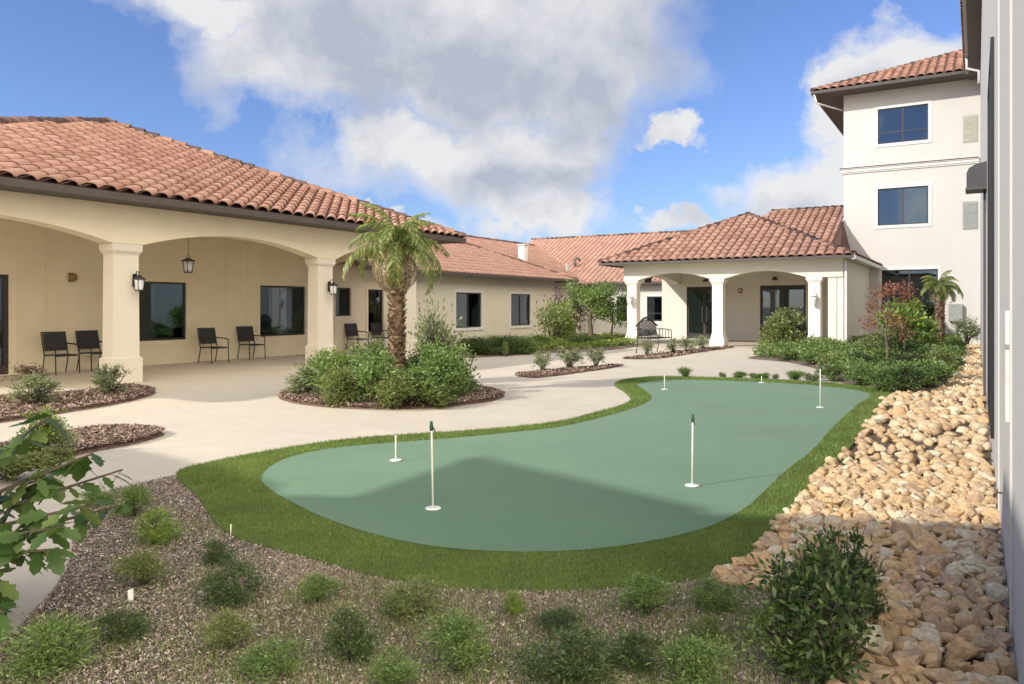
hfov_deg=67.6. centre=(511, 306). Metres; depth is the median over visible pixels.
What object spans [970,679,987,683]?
rock
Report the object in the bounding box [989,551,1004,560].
rock
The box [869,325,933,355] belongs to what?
shrub
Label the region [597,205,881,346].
entrance pavilion
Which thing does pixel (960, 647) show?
rock
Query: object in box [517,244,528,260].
chimney
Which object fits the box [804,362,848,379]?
shrub
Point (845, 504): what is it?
rock
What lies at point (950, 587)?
rock
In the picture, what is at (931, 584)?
rock
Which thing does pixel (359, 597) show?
green weeds
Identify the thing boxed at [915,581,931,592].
rock
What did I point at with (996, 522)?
rock
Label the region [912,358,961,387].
shrub
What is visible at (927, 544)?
rock
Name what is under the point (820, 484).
rock
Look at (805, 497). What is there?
rock
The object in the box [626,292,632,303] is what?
wall lantern
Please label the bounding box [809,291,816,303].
wall lantern
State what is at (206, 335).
patio chair
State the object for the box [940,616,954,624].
rock
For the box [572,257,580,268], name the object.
vent pipe
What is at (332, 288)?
wall lantern
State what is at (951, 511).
rock
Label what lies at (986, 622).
rock
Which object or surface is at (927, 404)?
rock
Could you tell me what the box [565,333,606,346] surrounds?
shrub
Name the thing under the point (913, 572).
rock
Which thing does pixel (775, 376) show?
shrub
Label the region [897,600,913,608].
rock
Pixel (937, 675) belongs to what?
rock
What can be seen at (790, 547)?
rock
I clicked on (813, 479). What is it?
rock
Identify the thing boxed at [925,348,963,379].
shrub
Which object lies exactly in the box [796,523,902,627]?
bush
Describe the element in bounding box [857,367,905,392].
shrub
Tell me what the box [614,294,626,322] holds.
window
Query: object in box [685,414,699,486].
golf pin
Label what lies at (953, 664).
rock
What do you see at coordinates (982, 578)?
rock
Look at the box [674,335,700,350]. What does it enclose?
shrub
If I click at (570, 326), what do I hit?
shrub
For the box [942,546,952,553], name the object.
rock
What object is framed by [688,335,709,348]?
shrub
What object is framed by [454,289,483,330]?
window
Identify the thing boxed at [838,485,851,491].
rock
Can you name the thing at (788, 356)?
shrub
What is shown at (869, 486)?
rock
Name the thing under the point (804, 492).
rock
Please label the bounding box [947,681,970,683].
rock
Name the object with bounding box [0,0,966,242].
sky
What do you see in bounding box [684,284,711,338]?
door
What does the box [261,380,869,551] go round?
putting green
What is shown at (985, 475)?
rock
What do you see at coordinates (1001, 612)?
rock
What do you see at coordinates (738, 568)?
rock
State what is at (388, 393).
shrub
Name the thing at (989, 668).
rock
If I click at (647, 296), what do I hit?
window
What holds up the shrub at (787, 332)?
on the pavement
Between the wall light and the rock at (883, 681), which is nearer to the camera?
the rock at (883, 681)
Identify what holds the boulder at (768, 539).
on the rock bed ground at (986, 457)
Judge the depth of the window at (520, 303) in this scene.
35.56 m
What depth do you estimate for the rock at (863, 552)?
4.42 m
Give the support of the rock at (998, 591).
on the rock bed ground at (986, 457)
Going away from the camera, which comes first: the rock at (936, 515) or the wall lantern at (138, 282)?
the rock at (936, 515)
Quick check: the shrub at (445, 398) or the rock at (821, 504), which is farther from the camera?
the shrub at (445, 398)
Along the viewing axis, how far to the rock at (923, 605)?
3.66 m
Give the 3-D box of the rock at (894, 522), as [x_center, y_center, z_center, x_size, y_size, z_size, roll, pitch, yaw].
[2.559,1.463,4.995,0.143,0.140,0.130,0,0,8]
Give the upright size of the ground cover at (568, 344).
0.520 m
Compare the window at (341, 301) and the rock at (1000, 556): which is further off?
the window at (341, 301)
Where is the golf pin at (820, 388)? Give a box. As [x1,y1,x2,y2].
[816,364,824,407]
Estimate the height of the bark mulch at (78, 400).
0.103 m
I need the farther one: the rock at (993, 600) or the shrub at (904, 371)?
the shrub at (904, 371)
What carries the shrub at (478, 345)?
on the planting bed at (614, 347)
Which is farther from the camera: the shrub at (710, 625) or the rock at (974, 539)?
the rock at (974, 539)
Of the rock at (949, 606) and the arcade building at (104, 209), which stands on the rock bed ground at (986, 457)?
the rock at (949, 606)
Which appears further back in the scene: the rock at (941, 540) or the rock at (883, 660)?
the rock at (941, 540)
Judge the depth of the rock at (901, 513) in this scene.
5.26 m
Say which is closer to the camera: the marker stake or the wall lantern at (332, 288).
the marker stake
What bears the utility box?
attached to the tower building at (910, 132)
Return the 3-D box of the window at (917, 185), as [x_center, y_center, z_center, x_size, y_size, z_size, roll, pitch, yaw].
[16.459,-4.235,32.220,2.160,1.830,0.134,0,0,31]
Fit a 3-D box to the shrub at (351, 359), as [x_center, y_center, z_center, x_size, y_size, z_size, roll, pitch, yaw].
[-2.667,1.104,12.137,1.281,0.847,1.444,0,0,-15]
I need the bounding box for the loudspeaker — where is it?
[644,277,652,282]
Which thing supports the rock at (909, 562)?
on the rock bed ground at (986, 457)
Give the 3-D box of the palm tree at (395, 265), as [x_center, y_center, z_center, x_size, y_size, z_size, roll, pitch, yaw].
[-1.966,-0.108,13.116,1.717,3.317,1.844,0,0,0]
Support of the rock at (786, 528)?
on the rock bed ground at (986, 457)
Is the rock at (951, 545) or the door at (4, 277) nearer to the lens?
the rock at (951, 545)
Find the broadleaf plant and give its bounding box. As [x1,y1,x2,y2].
[0,413,133,643]
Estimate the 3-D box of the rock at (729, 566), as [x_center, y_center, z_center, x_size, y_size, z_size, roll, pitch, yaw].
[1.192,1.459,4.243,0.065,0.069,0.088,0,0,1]
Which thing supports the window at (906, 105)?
in the tower building at (910, 132)
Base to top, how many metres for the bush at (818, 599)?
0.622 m
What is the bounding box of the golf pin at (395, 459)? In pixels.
[390,435,401,461]
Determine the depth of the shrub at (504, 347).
22.61 m
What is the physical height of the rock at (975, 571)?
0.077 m
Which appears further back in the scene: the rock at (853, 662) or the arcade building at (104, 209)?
the arcade building at (104, 209)
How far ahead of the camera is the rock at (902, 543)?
4.65 m
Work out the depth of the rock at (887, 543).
4.66 m
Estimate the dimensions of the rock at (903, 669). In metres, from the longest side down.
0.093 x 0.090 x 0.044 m
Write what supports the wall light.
attached to the arcade building at (104, 209)
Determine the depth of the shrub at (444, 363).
12.00 m
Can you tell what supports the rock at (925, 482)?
on the rock bed ground at (986, 457)
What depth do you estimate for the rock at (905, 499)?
5.68 m
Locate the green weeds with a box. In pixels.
[20,475,822,683]
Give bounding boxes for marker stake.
[128,588,133,601]
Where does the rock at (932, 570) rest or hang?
on the rock bed ground at (986, 457)
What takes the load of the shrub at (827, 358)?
on the planting bed at (804, 363)
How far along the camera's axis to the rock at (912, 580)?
4.07 m
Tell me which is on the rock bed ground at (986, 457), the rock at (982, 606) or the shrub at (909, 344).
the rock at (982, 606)
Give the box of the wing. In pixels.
[960,0,1023,683]
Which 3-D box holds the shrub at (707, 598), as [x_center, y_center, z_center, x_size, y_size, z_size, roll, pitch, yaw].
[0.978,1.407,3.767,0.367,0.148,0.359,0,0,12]
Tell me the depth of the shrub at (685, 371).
15.88 m
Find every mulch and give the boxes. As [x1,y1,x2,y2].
[0,382,156,418]
[0,423,164,458]
[0,474,816,683]
[277,384,504,406]
[514,363,624,376]
[622,345,733,358]
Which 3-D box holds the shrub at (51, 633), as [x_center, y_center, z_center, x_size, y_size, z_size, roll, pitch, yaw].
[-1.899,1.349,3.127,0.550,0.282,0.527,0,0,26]
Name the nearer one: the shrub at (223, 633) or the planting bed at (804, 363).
the shrub at (223, 633)
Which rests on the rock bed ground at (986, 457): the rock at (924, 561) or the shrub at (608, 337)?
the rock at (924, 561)
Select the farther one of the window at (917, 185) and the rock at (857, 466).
the window at (917, 185)
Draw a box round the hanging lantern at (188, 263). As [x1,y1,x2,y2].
[181,254,194,272]
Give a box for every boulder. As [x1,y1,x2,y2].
[746,551,758,567]
[758,531,780,548]
[849,624,884,655]
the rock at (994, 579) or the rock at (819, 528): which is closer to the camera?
the rock at (994, 579)
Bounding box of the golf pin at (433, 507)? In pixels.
[425,421,440,510]
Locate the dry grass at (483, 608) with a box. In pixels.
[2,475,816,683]
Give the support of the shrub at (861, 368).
on the planting bed at (804, 363)
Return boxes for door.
[0,274,7,374]
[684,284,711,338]
[757,282,807,339]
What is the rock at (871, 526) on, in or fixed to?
on the rock bed ground at (986, 457)
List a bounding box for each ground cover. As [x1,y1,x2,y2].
[528,332,636,351]
[752,332,961,390]
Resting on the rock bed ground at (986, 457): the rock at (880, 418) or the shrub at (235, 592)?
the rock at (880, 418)
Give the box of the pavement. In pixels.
[0,333,1016,682]
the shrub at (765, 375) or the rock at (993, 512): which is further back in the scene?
the shrub at (765, 375)
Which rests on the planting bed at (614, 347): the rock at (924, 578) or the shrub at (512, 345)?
the shrub at (512, 345)
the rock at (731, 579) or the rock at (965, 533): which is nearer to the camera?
the rock at (731, 579)
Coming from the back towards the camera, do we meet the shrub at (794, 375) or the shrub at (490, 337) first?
the shrub at (490, 337)
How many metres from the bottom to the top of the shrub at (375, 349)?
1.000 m
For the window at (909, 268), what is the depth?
32.15 m
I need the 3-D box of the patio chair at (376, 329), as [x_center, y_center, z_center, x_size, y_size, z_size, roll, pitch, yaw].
[-4.548,1.035,26.719,0.632,0.932,0.552,0,0,28]
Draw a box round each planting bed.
[450,333,643,357]
[622,347,732,358]
[748,354,948,392]
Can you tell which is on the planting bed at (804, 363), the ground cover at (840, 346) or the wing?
the ground cover at (840, 346)
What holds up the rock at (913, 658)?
on the rock bed ground at (986, 457)
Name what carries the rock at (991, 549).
on the rock bed ground at (986, 457)
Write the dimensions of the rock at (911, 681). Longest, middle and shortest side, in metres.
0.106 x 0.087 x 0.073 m
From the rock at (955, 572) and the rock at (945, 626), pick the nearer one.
the rock at (945, 626)
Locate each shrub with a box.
[0,445,60,483]
[0,605,142,683]
[1,359,53,386]
[3,369,64,404]
[16,404,74,451]
[32,443,80,471]
[46,417,84,455]
[68,487,120,507]
[83,600,158,646]
[86,363,135,392]
[98,545,181,585]
[104,481,161,521]
[110,502,191,547]
[182,551,282,612]
[186,604,263,651]
[195,531,247,568]
[226,632,318,683]
[271,364,330,394]
[281,569,352,605]
[291,347,337,389]
[303,350,371,396]
[303,593,390,670]
[310,346,349,366]
[313,358,363,406]
[343,337,406,366]
[343,351,408,402]
[360,643,431,683]
[362,371,420,409]
[370,572,455,625]
[382,362,451,405]
[398,345,433,387]
[406,319,469,358]
[406,599,518,678]
[408,338,468,376]
[409,290,462,353]
[409,383,464,407]
[411,338,474,397]
[430,342,481,394]
[453,337,468,351]
[464,332,504,355]
[483,334,502,343]
[487,336,528,354]
[491,333,526,340]
[492,613,644,683]
[500,589,530,617]
[502,339,509,356]
[512,334,544,353]
[526,330,556,344]
[527,603,595,636]
[530,300,574,337]
[531,350,554,369]
[536,285,588,333]
[547,298,578,337]
[547,329,579,341]
[552,345,585,367]
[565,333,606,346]
[585,346,606,365]
[598,335,629,345]
[598,624,663,676]
[603,561,688,617]
[636,338,657,354]
[639,627,754,683]
[664,338,681,352]
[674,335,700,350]
[676,366,693,376]
[680,612,731,641]
[681,570,748,614]
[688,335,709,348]
[732,371,747,377]
[751,372,771,378]
[756,315,781,347]
[758,347,780,356]
[759,304,807,345]
[771,373,779,378]
[774,350,803,360]
[785,370,805,380]
[797,351,827,363]
[801,372,819,381]
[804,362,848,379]
[814,351,849,363]
[834,349,880,364]
[840,362,883,385]
[856,330,893,351]
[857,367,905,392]
[865,346,905,361]
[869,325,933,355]
[870,295,956,347]
[877,362,932,392]
[879,350,940,366]
[908,309,945,344]
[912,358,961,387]
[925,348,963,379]
[936,343,971,365]
[948,315,980,344]
[951,338,968,350]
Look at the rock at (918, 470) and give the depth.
6.67 m
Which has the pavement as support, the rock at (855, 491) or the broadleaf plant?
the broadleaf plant
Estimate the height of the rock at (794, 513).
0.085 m
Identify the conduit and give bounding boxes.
[1004,311,1008,421]
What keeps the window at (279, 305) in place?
in the arcade building at (104, 209)
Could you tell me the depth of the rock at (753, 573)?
4.09 m
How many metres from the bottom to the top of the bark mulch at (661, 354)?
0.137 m
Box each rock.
[710,565,729,579]
[719,574,742,585]
[720,564,732,570]
[731,556,750,569]
[733,566,749,570]
[744,570,759,577]
[747,573,774,591]
[750,556,770,570]
[752,541,765,550]
[753,563,771,574]
[754,550,769,557]
[766,545,784,558]
[776,556,793,565]
[777,525,797,533]
[777,532,789,540]
[780,537,801,543]
[786,548,803,561]
[787,520,800,529]
[788,509,799,518]
[788,543,805,551]
[790,533,800,537]
[796,538,808,548]
[797,494,809,500]
[797,529,816,537]
[798,489,811,497]
[802,522,818,531]
[804,516,824,525]
[809,476,824,482]
[809,501,826,509]
[809,538,820,545]
[810,511,824,518]
[815,482,830,486]
[817,526,834,538]
[822,498,844,506]
[824,493,840,498]
[825,456,838,464]
[826,680,844,683]
[835,506,851,517]
[837,521,858,529]
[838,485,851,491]
[840,478,852,487]
[840,502,853,509]
[840,662,856,676]
[842,488,859,496]
[842,529,857,538]
[845,673,863,683]
[848,659,865,671]
[849,464,864,471]
[849,494,862,504]
[851,509,874,519]
[853,497,865,508]
[854,513,873,522]
[855,528,868,534]
[856,476,869,486]
[856,534,872,547]
[857,662,897,683]
[860,549,875,557]
[861,652,875,662]
[862,484,878,489]
[862,502,874,509]
[865,480,882,489]
[865,521,881,535]
[867,499,881,503]
[867,556,878,566]
[867,595,887,614]
[870,414,886,423]
[871,529,888,539]
[872,537,892,547]
[872,614,887,624]
[873,584,885,596]
[873,655,893,666]
[874,573,891,583]
[874,581,897,588]
[874,678,891,683]
[876,511,887,517]
[877,459,888,465]
[877,546,894,557]
[878,565,891,574]
[878,620,901,639]
[882,482,901,489]
[882,604,917,624]
[882,612,892,621]
[884,588,911,601]
[884,641,892,655]
[885,560,909,571]
[885,569,901,579]
[885,636,893,644]
[887,648,925,669]
[888,529,911,544]
[889,494,910,503]
[889,664,909,674]
[891,520,907,530]
[892,616,908,626]
[892,636,919,645]
[893,404,908,411]
[893,510,908,518]
[893,523,912,535]
[895,674,916,683]
[896,486,911,493]
[896,537,909,550]
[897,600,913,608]
[898,475,918,485]
[898,582,916,596]
[900,515,918,524]
[900,550,916,563]
[900,558,915,566]
[901,483,922,491]
[901,625,912,636]
[902,574,917,585]
[903,568,920,576]
[903,640,917,649]
[907,679,923,683]
[908,524,929,535]
[908,533,944,555]
[909,665,931,682]
[910,466,923,475]
[910,597,921,607]
[911,534,918,539]
[911,625,942,647]
[913,623,921,628]
[913,640,941,667]
[914,400,936,407]
[915,508,933,521]
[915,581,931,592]
[916,555,945,572]
[917,479,932,486]
[917,674,930,683]
[918,573,938,584]
[918,600,932,609]
[920,588,931,597]
[921,604,948,621]
[921,621,936,628]
[921,668,958,683]
[922,612,938,623]
[923,506,942,512]
[923,521,934,529]
[924,563,939,577]
[924,596,939,603]
[925,581,934,587]
[929,512,946,517]
[929,518,947,523]
[931,589,950,600]
[932,527,954,537]
[934,621,956,633]
[935,521,954,527]
[935,553,949,565]
[936,598,959,613]
[936,682,958,683]
[937,537,946,543]
[939,573,962,587]
[940,582,956,593]
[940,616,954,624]
[940,632,961,642]
[941,485,954,492]
[941,540,963,551]
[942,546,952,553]
[943,657,973,672]
[944,561,970,578]
[944,566,964,581]
[944,637,984,661]
[945,507,965,517]
[946,497,957,504]
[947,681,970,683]
[948,613,956,618]
[949,556,964,562]
[950,499,973,512]
[951,587,973,603]
[951,596,972,613]
[953,489,967,494]
[953,547,975,556]
[953,670,968,680]
[954,610,981,630]
[955,529,978,540]
[958,553,988,572]
[958,624,983,641]
[961,542,972,546]
[964,565,983,575]
[964,672,990,683]
[965,535,983,543]
[966,495,982,502]
[966,589,979,603]
[967,510,980,519]
[970,604,989,614]
[970,633,1005,653]
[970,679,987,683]
[971,484,988,490]
[971,606,988,618]
[971,659,999,677]
[974,490,984,499]
[975,506,985,511]
[976,538,992,553]
[976,573,988,584]
[976,595,992,610]
[978,464,990,470]
[978,471,995,481]
[979,523,998,531]
[980,508,999,518]
[980,618,993,627]
[983,629,999,637]
[984,576,1003,584]
[984,582,1008,601]
[984,653,1002,660]
[985,572,1005,580]
[986,517,1000,529]
[987,545,999,553]
[987,596,1008,609]
[987,675,1018,683]
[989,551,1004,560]
[989,605,1008,618]
[992,612,1008,627]
[992,646,1009,656]
[993,627,1003,632]
[993,632,1013,647]
[995,656,1016,679]
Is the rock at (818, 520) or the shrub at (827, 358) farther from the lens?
the shrub at (827, 358)
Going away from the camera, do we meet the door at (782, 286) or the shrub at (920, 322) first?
the shrub at (920, 322)
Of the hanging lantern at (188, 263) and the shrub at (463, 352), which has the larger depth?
the hanging lantern at (188, 263)
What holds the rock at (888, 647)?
on the rock bed ground at (986, 457)
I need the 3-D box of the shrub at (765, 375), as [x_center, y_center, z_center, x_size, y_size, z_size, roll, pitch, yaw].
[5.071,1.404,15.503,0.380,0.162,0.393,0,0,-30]
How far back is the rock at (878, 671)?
3.02 m
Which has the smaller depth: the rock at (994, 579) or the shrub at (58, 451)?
the rock at (994, 579)
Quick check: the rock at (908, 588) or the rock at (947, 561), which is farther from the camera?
the rock at (947, 561)
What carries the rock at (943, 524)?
on the rock bed ground at (986, 457)
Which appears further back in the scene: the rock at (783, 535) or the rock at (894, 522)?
the rock at (894, 522)
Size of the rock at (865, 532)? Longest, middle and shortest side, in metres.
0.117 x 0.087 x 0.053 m
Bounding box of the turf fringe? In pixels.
[176,376,893,592]
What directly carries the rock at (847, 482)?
on the rock bed ground at (986, 457)
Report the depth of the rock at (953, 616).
3.58 m
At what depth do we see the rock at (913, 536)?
4.81 m
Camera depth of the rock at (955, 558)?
4.37 m
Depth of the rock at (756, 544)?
4.60 m
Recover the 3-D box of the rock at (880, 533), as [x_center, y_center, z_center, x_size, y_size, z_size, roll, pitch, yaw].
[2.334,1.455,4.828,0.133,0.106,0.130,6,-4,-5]
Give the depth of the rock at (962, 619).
3.48 m
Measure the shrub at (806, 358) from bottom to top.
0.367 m
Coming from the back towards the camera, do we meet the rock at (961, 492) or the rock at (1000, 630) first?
the rock at (961, 492)
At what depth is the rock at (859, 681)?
2.93 m
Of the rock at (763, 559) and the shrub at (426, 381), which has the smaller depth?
the rock at (763, 559)
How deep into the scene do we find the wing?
4.44 m
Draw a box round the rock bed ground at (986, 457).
[719,366,1008,683]
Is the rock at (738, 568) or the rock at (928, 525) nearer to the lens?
the rock at (738, 568)
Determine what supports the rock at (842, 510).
on the rock bed ground at (986, 457)
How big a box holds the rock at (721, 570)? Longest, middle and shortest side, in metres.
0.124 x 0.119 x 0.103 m
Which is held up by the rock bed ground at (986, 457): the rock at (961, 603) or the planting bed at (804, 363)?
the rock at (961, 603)
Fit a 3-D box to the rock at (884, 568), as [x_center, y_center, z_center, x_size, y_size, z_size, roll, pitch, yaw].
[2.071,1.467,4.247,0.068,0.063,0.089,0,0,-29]
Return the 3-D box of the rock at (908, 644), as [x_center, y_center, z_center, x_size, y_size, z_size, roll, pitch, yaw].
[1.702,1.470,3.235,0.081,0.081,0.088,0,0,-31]
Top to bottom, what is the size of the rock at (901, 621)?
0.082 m
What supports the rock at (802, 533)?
on the rock bed ground at (986, 457)
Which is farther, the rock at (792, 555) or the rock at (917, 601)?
the rock at (792, 555)
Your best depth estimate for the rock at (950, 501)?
5.59 m
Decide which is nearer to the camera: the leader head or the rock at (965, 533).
the rock at (965, 533)
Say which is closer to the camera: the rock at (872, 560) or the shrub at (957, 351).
the rock at (872, 560)
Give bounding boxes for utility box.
[948,304,962,332]
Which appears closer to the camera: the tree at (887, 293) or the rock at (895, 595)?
the rock at (895, 595)
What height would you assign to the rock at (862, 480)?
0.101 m
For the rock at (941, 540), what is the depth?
4.72 m
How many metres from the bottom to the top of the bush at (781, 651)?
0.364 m
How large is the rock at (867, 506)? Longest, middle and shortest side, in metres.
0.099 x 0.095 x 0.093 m
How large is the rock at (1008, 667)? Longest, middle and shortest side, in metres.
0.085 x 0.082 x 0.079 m
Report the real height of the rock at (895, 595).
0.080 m
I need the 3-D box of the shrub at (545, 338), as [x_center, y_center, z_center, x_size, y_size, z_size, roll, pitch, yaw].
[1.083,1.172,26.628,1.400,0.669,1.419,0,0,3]
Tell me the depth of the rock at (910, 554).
4.41 m
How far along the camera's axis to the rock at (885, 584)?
3.99 m
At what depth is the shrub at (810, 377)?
14.99 m
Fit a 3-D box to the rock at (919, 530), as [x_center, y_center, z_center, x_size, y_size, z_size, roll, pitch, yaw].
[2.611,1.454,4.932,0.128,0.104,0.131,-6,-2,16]
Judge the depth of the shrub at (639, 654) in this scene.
3.12 m
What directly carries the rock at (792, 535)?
on the rock bed ground at (986, 457)
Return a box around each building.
[0,116,577,383]
[466,221,898,333]
[810,49,980,343]
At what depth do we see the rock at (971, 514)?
5.26 m
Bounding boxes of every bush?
[735,584,833,682]
[738,527,890,683]
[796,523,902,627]
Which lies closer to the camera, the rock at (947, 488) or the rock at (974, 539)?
the rock at (974, 539)
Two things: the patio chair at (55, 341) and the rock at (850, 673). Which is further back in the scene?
the patio chair at (55, 341)
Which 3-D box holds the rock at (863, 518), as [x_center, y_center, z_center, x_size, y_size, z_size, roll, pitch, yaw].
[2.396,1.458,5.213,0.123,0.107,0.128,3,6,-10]
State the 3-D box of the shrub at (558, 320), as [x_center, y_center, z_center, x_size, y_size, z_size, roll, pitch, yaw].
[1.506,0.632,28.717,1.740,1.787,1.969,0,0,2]
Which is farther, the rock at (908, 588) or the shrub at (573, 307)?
the shrub at (573, 307)
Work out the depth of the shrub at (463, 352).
12.86 m
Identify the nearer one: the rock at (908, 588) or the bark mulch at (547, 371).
the rock at (908, 588)
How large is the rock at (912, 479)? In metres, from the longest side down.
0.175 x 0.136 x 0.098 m
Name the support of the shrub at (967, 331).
on the pavement
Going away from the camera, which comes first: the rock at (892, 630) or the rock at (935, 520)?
the rock at (892, 630)
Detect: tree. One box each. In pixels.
[342,203,449,373]
[561,277,619,336]
[586,282,626,336]
[857,277,922,360]
[920,270,962,342]
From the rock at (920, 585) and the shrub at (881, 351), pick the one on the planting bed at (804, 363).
the shrub at (881, 351)
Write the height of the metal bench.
1.171 m
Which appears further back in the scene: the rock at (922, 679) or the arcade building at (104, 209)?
the arcade building at (104, 209)
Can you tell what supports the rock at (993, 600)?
on the rock bed ground at (986, 457)
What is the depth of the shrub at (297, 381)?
12.69 m
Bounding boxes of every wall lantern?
[132,271,145,290]
[328,280,337,294]
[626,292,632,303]
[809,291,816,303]
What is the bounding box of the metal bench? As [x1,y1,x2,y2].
[635,317,671,353]
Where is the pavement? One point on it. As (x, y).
(204, 411)
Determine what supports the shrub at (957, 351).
on the planting bed at (804, 363)
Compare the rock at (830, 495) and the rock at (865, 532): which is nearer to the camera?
the rock at (865, 532)
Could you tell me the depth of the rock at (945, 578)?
4.00 m
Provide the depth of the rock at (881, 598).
3.69 m
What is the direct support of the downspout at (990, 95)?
in the wing
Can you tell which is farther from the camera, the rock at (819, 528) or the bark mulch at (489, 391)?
the bark mulch at (489, 391)
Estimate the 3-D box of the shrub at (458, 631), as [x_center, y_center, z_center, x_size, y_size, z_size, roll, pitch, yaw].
[-0.205,1.358,3.119,0.383,0.267,0.484,0,0,-30]
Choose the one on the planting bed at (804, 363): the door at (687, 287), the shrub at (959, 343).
the shrub at (959, 343)
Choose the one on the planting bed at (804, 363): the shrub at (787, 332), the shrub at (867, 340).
the shrub at (867, 340)
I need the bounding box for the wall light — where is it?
[69,273,77,281]
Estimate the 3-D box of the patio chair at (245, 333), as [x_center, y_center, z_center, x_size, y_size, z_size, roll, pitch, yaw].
[-7.475,1.035,21.898,0.632,0.932,0.552,0,0,35]
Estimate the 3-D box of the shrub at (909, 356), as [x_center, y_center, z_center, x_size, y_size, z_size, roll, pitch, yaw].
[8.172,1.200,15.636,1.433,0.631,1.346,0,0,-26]
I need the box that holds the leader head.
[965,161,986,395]
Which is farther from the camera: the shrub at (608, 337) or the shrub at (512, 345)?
the shrub at (608, 337)
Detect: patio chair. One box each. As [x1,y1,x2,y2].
[41,331,79,374]
[75,330,101,371]
[197,328,228,363]
[236,326,265,359]
[344,323,368,349]
[370,323,387,347]
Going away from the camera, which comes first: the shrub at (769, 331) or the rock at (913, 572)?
the rock at (913, 572)
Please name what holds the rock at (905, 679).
on the rock bed ground at (986, 457)
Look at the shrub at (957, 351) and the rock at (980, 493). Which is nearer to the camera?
the rock at (980, 493)
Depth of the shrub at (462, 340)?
24.04 m
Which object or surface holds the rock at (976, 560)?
on the rock bed ground at (986, 457)
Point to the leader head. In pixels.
(976, 178)
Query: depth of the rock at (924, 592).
3.86 m
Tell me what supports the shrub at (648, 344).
on the planting bed at (677, 355)
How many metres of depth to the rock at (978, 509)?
5.46 m
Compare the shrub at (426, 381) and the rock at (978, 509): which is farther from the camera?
the shrub at (426, 381)
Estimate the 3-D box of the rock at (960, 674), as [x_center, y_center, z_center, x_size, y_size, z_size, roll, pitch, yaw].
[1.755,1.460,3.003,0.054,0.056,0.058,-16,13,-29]
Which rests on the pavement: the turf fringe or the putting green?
the turf fringe
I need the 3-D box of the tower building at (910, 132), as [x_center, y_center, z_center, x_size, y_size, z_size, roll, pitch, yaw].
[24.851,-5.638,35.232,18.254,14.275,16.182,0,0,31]
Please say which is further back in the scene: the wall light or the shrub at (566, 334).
the shrub at (566, 334)
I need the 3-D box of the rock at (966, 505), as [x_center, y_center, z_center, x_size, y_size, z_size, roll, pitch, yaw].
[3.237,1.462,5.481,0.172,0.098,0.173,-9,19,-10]
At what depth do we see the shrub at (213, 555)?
4.35 m
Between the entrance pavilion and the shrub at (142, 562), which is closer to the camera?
the shrub at (142, 562)
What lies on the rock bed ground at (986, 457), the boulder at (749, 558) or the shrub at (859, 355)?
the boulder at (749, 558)
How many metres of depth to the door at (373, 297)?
27.02 m
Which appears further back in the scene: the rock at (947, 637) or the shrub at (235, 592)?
the shrub at (235, 592)
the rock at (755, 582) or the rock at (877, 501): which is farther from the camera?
the rock at (877, 501)
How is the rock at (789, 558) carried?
on the rock bed ground at (986, 457)
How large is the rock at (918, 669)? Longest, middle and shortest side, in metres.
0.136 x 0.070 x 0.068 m
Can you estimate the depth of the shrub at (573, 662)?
2.99 m
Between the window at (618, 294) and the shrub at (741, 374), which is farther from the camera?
the window at (618, 294)
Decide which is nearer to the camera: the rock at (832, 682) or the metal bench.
the rock at (832, 682)
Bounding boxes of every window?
[139,277,190,345]
[256,281,307,340]
[333,284,353,319]
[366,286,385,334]
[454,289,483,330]
[509,291,531,328]
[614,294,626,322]
[645,294,661,323]
[874,100,931,147]
[874,182,931,228]
[878,266,941,323]
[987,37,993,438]
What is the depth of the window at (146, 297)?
19.80 m
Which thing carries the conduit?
attached to the wing
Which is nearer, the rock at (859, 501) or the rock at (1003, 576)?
the rock at (1003, 576)
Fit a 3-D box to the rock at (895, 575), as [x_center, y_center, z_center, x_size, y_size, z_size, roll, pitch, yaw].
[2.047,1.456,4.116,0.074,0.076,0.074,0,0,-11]
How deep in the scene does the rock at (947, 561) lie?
4.37 m
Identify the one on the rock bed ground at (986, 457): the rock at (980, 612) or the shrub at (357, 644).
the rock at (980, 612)
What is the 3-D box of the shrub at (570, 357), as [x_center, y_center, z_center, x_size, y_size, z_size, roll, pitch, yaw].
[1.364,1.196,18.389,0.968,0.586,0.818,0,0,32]

